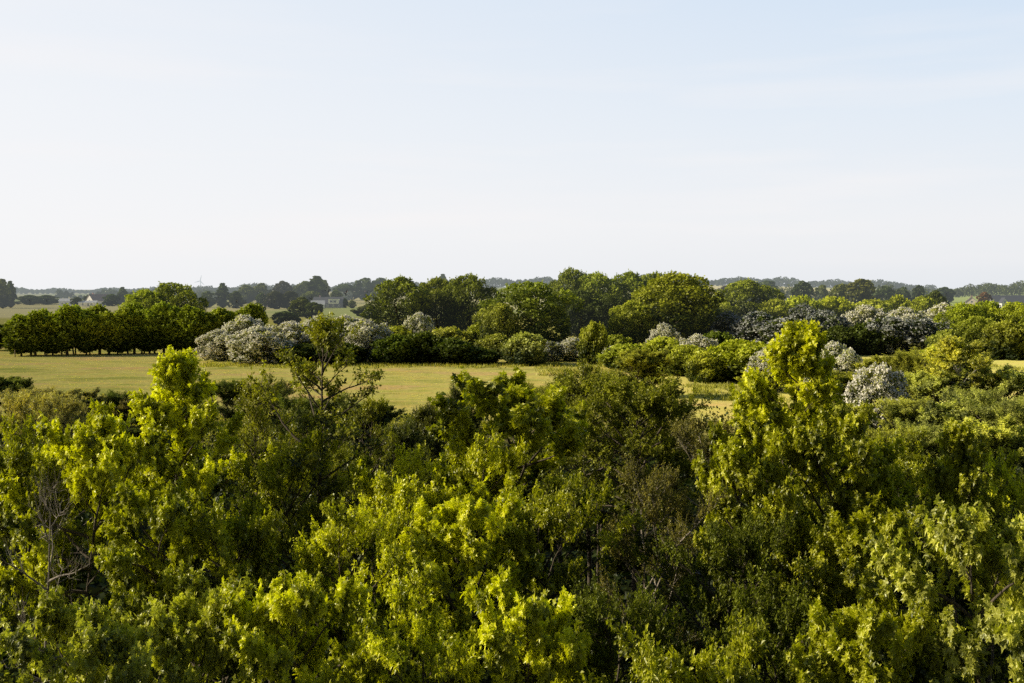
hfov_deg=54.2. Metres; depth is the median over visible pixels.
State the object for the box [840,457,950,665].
hazel tree
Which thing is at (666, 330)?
hawthorn bush
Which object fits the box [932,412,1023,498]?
scrub bush
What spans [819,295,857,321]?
round tree
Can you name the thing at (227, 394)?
green bush
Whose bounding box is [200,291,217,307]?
distant tree
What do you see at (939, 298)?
round tree
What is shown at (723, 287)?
distant tree
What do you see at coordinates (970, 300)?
house
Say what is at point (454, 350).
green bush
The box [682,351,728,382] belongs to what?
green bush
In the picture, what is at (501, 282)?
distant woods
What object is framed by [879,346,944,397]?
scrub bush
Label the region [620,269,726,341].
oak tree
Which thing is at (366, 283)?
distant tree
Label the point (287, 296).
distant tree
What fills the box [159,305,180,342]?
hedgerow tree
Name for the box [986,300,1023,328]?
field tree
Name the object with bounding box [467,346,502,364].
green bush
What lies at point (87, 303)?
outbuilding
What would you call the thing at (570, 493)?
hazel tree
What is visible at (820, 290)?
distant tree
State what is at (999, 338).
field tree
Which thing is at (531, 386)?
scrub bush
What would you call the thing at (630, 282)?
copse tree
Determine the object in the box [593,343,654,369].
green bush
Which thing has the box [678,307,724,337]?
round tree
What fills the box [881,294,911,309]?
round tree
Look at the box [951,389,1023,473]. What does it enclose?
scrub bush
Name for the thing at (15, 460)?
hazel tree
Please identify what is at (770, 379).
scrub bush
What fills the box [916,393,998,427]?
scrub bush
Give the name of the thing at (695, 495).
blackthorn tree
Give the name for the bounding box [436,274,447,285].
distant tree
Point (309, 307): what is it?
distant tree
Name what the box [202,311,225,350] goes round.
hedgerow tree
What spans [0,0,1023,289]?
sky
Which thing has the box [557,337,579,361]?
hawthorn bush
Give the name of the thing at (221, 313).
hedgerow tree
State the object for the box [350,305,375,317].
distant tree
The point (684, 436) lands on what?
thorn tree
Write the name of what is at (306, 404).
scrub bush
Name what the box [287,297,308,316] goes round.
distant tree
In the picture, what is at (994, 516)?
blackthorn tree
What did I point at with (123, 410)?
willow shrub
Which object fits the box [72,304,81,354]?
hedgerow tree
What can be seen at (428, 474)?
blackthorn tree
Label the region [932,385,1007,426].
scrub bush
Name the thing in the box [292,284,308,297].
distant tree
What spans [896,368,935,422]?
scrub bush
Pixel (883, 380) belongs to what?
hawthorn bush
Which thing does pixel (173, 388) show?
maple sapling
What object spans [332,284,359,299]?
distant tree
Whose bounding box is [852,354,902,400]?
scrub bush
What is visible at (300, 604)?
sycamore tree
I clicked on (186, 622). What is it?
sycamore tree
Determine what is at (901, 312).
hawthorn bush
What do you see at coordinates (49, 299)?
distant tree
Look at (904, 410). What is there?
scrub bush
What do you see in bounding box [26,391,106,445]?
willow shrub
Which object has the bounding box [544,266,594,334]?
copse tree
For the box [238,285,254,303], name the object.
distant tree
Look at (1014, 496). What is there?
hazel tree
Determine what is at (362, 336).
hawthorn bush
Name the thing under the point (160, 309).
hedgerow tree
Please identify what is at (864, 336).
green bush
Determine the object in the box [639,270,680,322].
copse tree
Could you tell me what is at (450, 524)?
maple tree
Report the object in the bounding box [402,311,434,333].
hawthorn bush
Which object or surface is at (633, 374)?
alder sapling
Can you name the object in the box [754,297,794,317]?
round tree
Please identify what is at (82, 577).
blackthorn tree
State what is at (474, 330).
green bush
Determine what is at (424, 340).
green bush
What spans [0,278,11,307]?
distant tree
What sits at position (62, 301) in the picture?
farm shed
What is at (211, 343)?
hawthorn bush
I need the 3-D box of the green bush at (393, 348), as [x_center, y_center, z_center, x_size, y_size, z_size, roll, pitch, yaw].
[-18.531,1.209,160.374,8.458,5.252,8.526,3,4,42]
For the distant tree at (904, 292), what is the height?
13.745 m
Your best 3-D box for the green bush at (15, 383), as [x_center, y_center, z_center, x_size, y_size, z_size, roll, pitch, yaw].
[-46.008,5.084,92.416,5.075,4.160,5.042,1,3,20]
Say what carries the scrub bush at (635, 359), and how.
on the meadow ground at (122, 371)
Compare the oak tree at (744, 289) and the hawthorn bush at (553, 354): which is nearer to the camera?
the hawthorn bush at (553, 354)
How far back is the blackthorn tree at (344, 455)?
30.74 m
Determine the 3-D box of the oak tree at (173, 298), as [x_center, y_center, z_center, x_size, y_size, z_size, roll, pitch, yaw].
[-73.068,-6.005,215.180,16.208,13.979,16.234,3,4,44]
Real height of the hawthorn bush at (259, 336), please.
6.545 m
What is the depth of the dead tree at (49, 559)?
17.07 m
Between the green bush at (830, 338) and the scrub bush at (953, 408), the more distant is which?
the green bush at (830, 338)
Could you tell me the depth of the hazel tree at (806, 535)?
20.02 m
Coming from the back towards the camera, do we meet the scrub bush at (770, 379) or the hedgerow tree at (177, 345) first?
the hedgerow tree at (177, 345)
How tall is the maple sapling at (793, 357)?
11.417 m
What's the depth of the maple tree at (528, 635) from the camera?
13.66 m
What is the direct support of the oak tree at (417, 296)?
on the meadow ground at (122, 371)
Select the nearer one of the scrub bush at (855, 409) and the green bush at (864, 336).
the scrub bush at (855, 409)
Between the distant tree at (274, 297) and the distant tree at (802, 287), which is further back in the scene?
the distant tree at (274, 297)
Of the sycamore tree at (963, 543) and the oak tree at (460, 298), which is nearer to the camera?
the sycamore tree at (963, 543)
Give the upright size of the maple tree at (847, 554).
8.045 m
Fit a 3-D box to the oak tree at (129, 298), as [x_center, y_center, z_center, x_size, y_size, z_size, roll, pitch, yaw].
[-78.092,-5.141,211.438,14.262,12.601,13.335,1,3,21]
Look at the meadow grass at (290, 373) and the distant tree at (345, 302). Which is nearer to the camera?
the meadow grass at (290, 373)
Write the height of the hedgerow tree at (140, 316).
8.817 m
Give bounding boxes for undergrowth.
[0,406,1023,682]
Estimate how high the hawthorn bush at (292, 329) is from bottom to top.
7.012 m
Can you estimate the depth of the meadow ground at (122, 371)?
135.93 m
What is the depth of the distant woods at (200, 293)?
999.25 m
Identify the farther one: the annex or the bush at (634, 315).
the annex
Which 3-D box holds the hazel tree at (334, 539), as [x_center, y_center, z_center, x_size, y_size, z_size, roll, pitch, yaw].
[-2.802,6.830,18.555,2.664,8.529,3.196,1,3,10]
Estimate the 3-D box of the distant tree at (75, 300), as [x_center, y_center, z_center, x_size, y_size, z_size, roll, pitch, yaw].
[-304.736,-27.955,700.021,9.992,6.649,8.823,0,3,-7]
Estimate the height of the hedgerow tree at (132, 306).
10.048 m
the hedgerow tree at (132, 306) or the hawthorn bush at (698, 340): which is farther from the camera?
the hedgerow tree at (132, 306)
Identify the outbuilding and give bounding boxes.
[78,301,99,305]
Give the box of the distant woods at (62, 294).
[54,288,212,299]
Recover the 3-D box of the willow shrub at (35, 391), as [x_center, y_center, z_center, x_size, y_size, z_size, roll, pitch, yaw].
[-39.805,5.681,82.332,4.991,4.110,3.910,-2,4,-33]
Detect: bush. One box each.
[0,376,34,414]
[94,389,140,407]
[126,403,204,461]
[194,329,235,360]
[204,378,248,419]
[221,314,263,359]
[224,325,293,364]
[259,378,297,427]
[267,320,312,351]
[268,390,351,456]
[269,343,327,364]
[294,315,344,342]
[315,341,370,364]
[332,314,369,343]
[332,399,407,448]
[344,318,393,361]
[369,334,425,364]
[381,325,412,337]
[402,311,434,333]
[405,330,442,363]
[426,337,478,364]
[432,325,476,345]
[467,321,484,340]
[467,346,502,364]
[473,333,509,358]
[498,330,547,365]
[528,380,549,430]
[544,341,565,361]
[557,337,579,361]
[575,320,607,363]
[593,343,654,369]
[606,300,660,345]
[607,334,633,347]
[615,347,674,392]
[629,365,669,390]
[639,335,679,354]
[645,322,680,342]
[663,344,706,375]
[679,333,717,349]
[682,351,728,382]
[693,338,766,381]
[696,330,734,345]
[706,311,745,339]
[725,310,776,341]
[733,344,766,377]
[734,372,784,390]
[745,347,788,391]
[752,317,805,344]
[788,303,819,324]
[802,340,862,394]
[805,309,852,331]
[806,408,850,465]
[807,370,868,404]
[820,325,860,351]
[821,335,835,344]
[829,402,877,421]
[834,424,911,469]
[840,304,884,325]
[841,362,913,432]
[845,322,890,354]
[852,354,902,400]
[862,316,922,354]
[874,395,933,435]
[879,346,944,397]
[884,306,931,334]
[888,417,989,487]
[893,317,951,352]
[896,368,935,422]
[904,369,981,422]
[910,343,970,372]
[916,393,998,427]
[920,335,1003,400]
[923,329,969,350]
[924,302,961,327]
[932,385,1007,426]
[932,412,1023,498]
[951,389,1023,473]
[955,363,1023,402]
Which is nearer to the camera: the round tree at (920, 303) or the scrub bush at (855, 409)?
the scrub bush at (855, 409)
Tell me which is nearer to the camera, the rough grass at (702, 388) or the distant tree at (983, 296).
the rough grass at (702, 388)
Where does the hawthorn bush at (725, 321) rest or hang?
on the meadow ground at (122, 371)
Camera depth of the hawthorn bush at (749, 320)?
191.67 m
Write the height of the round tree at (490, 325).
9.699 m
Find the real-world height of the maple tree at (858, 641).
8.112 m
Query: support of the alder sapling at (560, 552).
on the meadow ground at (122, 371)
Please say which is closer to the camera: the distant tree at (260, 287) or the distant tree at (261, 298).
the distant tree at (261, 298)
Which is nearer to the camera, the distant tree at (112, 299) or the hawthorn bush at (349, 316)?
the hawthorn bush at (349, 316)
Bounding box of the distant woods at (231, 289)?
[192,282,419,292]
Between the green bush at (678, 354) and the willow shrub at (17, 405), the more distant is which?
the green bush at (678, 354)
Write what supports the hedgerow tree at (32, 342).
on the meadow ground at (122, 371)
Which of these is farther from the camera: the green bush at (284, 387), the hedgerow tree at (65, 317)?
the hedgerow tree at (65, 317)
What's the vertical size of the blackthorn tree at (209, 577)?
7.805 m
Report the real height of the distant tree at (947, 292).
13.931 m
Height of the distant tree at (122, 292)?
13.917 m
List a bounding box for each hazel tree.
[0,410,86,682]
[135,488,282,682]
[225,420,377,642]
[288,490,419,682]
[317,555,485,682]
[345,440,488,680]
[408,429,538,670]
[482,466,648,682]
[571,610,769,682]
[710,486,852,682]
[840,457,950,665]
[861,423,947,614]
[946,444,1023,682]
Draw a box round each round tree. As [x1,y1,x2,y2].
[471,302,522,338]
[477,280,584,347]
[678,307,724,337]
[709,297,740,315]
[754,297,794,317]
[784,295,823,311]
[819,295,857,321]
[851,298,893,322]
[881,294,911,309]
[907,295,940,327]
[924,290,952,316]
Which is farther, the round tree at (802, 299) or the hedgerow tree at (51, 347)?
the round tree at (802, 299)
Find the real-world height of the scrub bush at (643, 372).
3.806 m
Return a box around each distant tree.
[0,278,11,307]
[7,281,17,307]
[15,295,45,304]
[38,295,59,304]
[70,297,81,304]
[102,294,120,305]
[117,287,127,304]
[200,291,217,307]
[215,283,229,307]
[226,291,245,307]
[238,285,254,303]
[250,283,271,300]
[255,293,267,306]
[256,303,267,316]
[263,291,285,308]
[270,311,301,324]
[272,280,292,300]
[280,291,299,308]
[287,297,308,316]
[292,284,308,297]
[300,302,323,317]
[301,291,322,301]
[306,275,328,300]
[322,280,330,296]
[330,290,342,296]
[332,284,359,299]
[342,298,348,307]
[348,300,356,307]
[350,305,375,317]
[354,277,374,299]
[370,289,379,300]
[371,277,385,294]
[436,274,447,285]
[715,285,734,305]
[749,280,787,301]
[790,280,813,300]
[814,284,828,301]
[826,283,854,298]
[844,278,877,303]
[872,286,895,300]
[895,287,911,301]
[912,284,924,299]
[936,287,955,301]
[976,292,992,305]
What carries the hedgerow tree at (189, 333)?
on the meadow ground at (122, 371)
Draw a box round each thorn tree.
[595,447,729,682]
[624,410,765,666]
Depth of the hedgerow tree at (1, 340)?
195.08 m
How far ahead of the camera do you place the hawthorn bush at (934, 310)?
216.62 m
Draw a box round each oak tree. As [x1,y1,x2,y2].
[118,288,170,309]
[138,281,209,312]
[360,275,434,331]
[404,276,466,328]
[435,272,499,330]
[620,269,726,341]
[713,277,785,316]
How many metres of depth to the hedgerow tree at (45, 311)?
183.39 m
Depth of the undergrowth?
42.28 m
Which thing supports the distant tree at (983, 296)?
on the meadow ground at (122, 371)
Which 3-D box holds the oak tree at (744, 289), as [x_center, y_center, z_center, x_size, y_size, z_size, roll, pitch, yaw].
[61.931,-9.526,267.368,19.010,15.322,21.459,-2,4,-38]
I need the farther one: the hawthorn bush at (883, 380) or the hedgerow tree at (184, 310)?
the hedgerow tree at (184, 310)
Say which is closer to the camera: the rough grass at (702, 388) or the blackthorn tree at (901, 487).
the blackthorn tree at (901, 487)
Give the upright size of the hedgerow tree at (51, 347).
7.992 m
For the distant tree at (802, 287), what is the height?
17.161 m
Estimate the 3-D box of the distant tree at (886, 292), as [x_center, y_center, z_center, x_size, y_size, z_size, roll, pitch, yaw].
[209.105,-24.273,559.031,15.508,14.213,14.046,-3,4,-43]
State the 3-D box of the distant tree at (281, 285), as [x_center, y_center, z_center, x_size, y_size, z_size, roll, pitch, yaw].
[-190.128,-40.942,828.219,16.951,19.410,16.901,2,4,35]
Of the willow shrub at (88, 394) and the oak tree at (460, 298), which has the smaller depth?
the willow shrub at (88, 394)
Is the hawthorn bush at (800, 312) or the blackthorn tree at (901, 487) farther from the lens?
the hawthorn bush at (800, 312)
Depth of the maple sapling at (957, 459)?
22.03 m
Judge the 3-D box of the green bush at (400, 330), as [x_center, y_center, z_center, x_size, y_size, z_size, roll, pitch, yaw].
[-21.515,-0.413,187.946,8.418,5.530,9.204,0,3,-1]
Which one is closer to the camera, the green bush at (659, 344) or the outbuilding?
the green bush at (659, 344)
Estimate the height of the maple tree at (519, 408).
10.079 m
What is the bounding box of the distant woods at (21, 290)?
[15,286,173,293]
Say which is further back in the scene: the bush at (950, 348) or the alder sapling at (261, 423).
the bush at (950, 348)
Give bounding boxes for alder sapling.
[204,368,304,682]
[245,310,390,659]
[331,394,398,633]
[538,373,575,566]
[563,355,616,583]
[585,368,650,557]
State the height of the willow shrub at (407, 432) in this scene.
6.679 m
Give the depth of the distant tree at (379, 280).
1082.21 m
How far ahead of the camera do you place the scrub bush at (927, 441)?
54.85 m
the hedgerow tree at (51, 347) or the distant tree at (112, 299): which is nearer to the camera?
the hedgerow tree at (51, 347)
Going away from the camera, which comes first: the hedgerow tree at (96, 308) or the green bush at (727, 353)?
the green bush at (727, 353)
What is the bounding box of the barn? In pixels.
[990,295,1023,307]
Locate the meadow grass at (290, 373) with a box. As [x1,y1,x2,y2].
[0,349,1023,423]
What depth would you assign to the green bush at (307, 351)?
157.54 m
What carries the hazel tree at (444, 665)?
on the meadow ground at (122, 371)
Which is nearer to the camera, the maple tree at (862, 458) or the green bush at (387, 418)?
the maple tree at (862, 458)
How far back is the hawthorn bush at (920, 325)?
181.26 m
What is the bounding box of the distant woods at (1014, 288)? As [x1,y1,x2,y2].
[944,280,1023,297]
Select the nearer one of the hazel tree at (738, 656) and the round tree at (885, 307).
the hazel tree at (738, 656)
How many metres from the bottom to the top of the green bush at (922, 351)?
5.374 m
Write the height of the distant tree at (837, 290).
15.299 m
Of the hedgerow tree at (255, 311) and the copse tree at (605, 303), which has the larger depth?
the copse tree at (605, 303)
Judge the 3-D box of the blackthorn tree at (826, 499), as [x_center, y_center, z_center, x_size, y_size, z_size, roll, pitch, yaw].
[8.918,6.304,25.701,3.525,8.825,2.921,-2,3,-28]
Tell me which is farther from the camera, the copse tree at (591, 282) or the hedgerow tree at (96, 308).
the copse tree at (591, 282)
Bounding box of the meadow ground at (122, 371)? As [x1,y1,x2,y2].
[0,285,1023,682]
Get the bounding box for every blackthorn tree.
[0,438,119,643]
[151,422,294,592]
[281,440,434,632]
[391,448,504,587]
[511,365,641,586]
[536,569,690,682]
[562,362,715,657]
[603,379,699,592]
[628,507,812,682]
[683,420,857,572]
[696,549,852,682]
[787,435,922,609]
[891,462,1001,619]
[947,468,1023,682]
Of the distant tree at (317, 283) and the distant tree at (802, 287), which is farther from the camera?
the distant tree at (317, 283)
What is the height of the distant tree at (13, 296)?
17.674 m
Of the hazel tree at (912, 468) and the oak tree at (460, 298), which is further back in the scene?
the oak tree at (460, 298)
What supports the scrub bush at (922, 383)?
on the meadow ground at (122, 371)
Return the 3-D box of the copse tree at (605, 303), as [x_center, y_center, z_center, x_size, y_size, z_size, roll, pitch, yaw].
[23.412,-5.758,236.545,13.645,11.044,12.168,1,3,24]
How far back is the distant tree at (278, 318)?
327.90 m
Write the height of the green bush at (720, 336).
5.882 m
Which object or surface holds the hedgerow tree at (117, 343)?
on the meadow ground at (122, 371)
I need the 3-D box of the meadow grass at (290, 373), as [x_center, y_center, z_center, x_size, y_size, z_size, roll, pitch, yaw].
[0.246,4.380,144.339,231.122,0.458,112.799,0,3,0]
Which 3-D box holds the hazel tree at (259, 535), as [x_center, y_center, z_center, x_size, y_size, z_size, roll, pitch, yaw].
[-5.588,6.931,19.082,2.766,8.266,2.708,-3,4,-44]
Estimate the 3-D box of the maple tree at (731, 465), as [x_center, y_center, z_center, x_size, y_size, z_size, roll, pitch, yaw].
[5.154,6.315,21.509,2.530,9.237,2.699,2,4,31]
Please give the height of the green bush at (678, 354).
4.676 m
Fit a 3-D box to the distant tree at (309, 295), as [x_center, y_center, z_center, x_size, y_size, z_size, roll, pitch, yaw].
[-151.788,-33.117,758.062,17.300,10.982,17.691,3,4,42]
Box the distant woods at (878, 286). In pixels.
[686,283,929,304]
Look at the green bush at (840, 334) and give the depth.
181.72 m
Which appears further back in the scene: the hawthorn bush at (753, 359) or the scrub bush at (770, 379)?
the hawthorn bush at (753, 359)
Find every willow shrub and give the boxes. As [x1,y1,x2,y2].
[0,385,56,432]
[0,389,52,452]
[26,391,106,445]
[42,387,106,432]
[105,400,144,437]
[344,417,433,517]
[387,397,447,517]
[439,382,487,452]
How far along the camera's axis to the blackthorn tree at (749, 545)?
17.98 m
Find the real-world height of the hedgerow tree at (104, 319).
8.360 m
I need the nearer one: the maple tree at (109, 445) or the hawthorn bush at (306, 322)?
the maple tree at (109, 445)
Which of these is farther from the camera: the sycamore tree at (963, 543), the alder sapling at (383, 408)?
the alder sapling at (383, 408)
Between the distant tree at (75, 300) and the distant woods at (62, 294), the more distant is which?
the distant woods at (62, 294)
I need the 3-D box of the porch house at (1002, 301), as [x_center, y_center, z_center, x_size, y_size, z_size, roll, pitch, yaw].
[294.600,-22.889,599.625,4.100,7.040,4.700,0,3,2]
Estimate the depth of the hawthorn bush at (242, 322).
170.78 m
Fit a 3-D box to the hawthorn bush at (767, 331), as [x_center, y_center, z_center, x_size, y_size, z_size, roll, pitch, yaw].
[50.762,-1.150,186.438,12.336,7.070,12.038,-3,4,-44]
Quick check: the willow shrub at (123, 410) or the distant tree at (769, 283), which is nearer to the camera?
the willow shrub at (123, 410)
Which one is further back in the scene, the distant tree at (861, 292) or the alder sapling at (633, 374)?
the distant tree at (861, 292)
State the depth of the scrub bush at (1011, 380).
82.91 m
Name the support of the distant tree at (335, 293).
on the meadow ground at (122, 371)
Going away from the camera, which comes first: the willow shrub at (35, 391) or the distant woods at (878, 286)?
the willow shrub at (35, 391)
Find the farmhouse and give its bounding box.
[313,295,344,307]
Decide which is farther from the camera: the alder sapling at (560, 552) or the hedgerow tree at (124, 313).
the hedgerow tree at (124, 313)
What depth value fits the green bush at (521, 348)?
156.07 m
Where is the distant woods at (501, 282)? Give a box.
[413,275,936,293]
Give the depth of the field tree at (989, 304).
192.55 m
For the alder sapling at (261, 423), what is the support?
on the meadow ground at (122, 371)
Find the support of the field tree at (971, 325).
on the meadow ground at (122, 371)
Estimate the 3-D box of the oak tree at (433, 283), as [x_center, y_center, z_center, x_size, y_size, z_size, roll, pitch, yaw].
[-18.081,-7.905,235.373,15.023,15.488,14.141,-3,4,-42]
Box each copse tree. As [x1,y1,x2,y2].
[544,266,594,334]
[554,289,604,337]
[567,271,625,326]
[580,294,627,330]
[599,269,656,334]
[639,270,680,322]
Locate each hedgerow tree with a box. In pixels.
[0,313,36,355]
[0,324,4,348]
[17,309,46,355]
[37,313,62,355]
[38,308,52,354]
[46,303,80,355]
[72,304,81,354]
[74,308,98,354]
[88,303,110,353]
[92,311,121,354]
[102,317,134,354]
[113,306,137,354]
[125,301,143,353]
[132,308,148,353]
[132,308,163,353]
[149,300,171,353]
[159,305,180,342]
[161,315,188,351]
[174,304,193,349]
[175,307,210,353]
[195,312,215,333]
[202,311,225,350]
[207,306,231,329]
[223,313,241,325]
[235,302,272,332]
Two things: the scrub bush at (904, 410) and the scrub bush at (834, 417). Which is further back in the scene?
the scrub bush at (904, 410)
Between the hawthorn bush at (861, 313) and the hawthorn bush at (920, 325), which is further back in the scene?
the hawthorn bush at (861, 313)
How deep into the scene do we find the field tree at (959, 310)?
188.75 m
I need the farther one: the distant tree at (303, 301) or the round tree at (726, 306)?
the distant tree at (303, 301)
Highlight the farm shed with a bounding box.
[58,298,72,305]
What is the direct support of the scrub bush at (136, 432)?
on the meadow ground at (122, 371)
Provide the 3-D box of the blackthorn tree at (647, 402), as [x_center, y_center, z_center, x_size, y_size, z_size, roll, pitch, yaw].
[4.195,5.412,32.244,4.980,9.921,6.010,2,3,28]
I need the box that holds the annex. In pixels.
[311,300,324,307]
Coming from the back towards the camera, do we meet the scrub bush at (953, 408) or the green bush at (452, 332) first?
the green bush at (452, 332)
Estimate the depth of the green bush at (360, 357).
157.90 m
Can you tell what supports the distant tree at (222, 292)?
on the meadow ground at (122, 371)
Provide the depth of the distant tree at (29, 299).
755.27 m
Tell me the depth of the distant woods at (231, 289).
1850.71 m
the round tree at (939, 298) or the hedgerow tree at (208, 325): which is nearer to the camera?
the hedgerow tree at (208, 325)
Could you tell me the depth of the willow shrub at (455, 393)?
51.98 m
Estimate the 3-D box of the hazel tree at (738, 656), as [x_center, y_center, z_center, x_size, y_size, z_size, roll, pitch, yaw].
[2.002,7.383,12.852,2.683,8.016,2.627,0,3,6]
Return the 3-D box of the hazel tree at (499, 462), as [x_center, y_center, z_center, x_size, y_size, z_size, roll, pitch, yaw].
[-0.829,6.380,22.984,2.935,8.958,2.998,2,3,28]
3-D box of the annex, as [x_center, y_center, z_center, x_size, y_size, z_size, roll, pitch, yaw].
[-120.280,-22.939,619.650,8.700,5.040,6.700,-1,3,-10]
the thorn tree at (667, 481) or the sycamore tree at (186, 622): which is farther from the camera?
the thorn tree at (667, 481)
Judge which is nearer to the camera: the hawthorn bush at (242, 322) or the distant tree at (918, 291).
the hawthorn bush at (242, 322)
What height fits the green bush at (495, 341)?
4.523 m
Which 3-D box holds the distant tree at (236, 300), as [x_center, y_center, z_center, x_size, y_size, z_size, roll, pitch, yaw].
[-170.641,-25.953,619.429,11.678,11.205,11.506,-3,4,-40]
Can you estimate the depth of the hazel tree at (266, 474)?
22.98 m
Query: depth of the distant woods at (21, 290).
2304.72 m
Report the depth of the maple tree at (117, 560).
17.88 m
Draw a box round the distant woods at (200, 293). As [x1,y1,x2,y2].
[195,286,352,301]
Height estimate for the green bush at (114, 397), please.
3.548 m
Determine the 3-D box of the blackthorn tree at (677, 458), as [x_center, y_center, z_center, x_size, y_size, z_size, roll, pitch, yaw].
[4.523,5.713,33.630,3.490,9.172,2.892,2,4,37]
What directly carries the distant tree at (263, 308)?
on the meadow ground at (122, 371)
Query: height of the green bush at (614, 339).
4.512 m
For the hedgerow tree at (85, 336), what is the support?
on the meadow ground at (122, 371)
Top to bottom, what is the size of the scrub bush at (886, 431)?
4.430 m
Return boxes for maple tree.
[0,397,175,682]
[94,475,252,682]
[392,476,544,682]
[425,365,600,600]
[448,564,593,682]
[690,418,805,682]
[765,398,904,616]
[783,575,939,682]
[808,490,967,682]
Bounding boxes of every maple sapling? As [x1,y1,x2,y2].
[83,345,246,675]
[692,318,846,595]
[878,418,1009,682]
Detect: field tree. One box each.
[933,302,987,339]
[953,315,998,356]
[975,300,1015,322]
[980,319,1023,360]
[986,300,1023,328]
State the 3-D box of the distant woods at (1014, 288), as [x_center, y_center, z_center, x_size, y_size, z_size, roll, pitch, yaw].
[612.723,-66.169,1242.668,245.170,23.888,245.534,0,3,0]
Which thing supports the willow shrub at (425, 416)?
on the meadow ground at (122, 371)
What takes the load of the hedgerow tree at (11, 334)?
on the meadow ground at (122, 371)
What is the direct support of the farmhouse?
on the meadow ground at (122, 371)
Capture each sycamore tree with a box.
[0,585,168,682]
[127,563,275,682]
[219,568,423,682]
[860,493,1023,682]
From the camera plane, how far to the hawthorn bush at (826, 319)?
202.88 m
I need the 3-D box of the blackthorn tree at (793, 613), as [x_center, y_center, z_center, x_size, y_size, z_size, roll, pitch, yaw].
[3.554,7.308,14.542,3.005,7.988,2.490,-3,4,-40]
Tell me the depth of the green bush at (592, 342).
158.80 m
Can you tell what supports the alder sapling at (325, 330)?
on the meadow ground at (122, 371)
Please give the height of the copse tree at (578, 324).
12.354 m
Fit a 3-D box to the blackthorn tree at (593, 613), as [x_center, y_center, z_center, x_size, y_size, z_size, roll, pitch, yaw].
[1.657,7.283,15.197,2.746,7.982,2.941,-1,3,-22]
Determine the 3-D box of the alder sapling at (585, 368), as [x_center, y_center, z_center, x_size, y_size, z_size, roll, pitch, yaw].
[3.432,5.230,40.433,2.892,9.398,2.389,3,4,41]
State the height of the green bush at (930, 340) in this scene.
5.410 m
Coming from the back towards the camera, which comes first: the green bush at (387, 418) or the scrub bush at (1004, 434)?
the green bush at (387, 418)
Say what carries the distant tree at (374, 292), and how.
on the meadow ground at (122, 371)
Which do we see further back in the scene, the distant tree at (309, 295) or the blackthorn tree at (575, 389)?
the distant tree at (309, 295)
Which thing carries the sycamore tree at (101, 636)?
on the meadow ground at (122, 371)
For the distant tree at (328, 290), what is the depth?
867.41 m
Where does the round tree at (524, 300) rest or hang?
on the meadow ground at (122, 371)
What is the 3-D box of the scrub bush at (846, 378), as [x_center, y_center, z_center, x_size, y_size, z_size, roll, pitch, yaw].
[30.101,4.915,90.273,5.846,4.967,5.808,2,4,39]
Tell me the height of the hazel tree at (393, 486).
8.517 m
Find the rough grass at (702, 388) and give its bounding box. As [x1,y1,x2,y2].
[0,359,1023,443]
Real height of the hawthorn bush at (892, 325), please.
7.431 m
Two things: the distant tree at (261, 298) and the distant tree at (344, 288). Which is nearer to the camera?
the distant tree at (261, 298)
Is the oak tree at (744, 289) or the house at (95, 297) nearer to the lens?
the oak tree at (744, 289)
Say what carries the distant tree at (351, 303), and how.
on the meadow ground at (122, 371)
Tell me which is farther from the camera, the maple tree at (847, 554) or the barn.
the barn
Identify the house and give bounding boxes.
[85,293,108,305]
[965,295,976,306]
[999,297,1007,306]
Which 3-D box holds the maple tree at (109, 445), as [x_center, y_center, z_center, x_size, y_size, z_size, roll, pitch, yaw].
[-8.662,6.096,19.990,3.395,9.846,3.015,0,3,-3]
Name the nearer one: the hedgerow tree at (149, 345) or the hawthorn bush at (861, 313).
the hedgerow tree at (149, 345)
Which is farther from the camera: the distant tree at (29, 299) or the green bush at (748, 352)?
the distant tree at (29, 299)
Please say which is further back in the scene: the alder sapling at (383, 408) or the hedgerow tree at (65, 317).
the hedgerow tree at (65, 317)
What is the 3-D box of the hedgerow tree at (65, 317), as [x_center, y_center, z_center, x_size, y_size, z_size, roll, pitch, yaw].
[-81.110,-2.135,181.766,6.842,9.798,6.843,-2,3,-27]
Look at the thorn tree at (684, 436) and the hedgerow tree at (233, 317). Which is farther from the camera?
the hedgerow tree at (233, 317)
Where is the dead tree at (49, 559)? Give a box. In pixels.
[0,454,96,682]
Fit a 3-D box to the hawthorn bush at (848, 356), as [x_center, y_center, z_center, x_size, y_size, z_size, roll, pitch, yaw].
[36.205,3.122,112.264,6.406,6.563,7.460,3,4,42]
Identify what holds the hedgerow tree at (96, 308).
on the meadow ground at (122, 371)

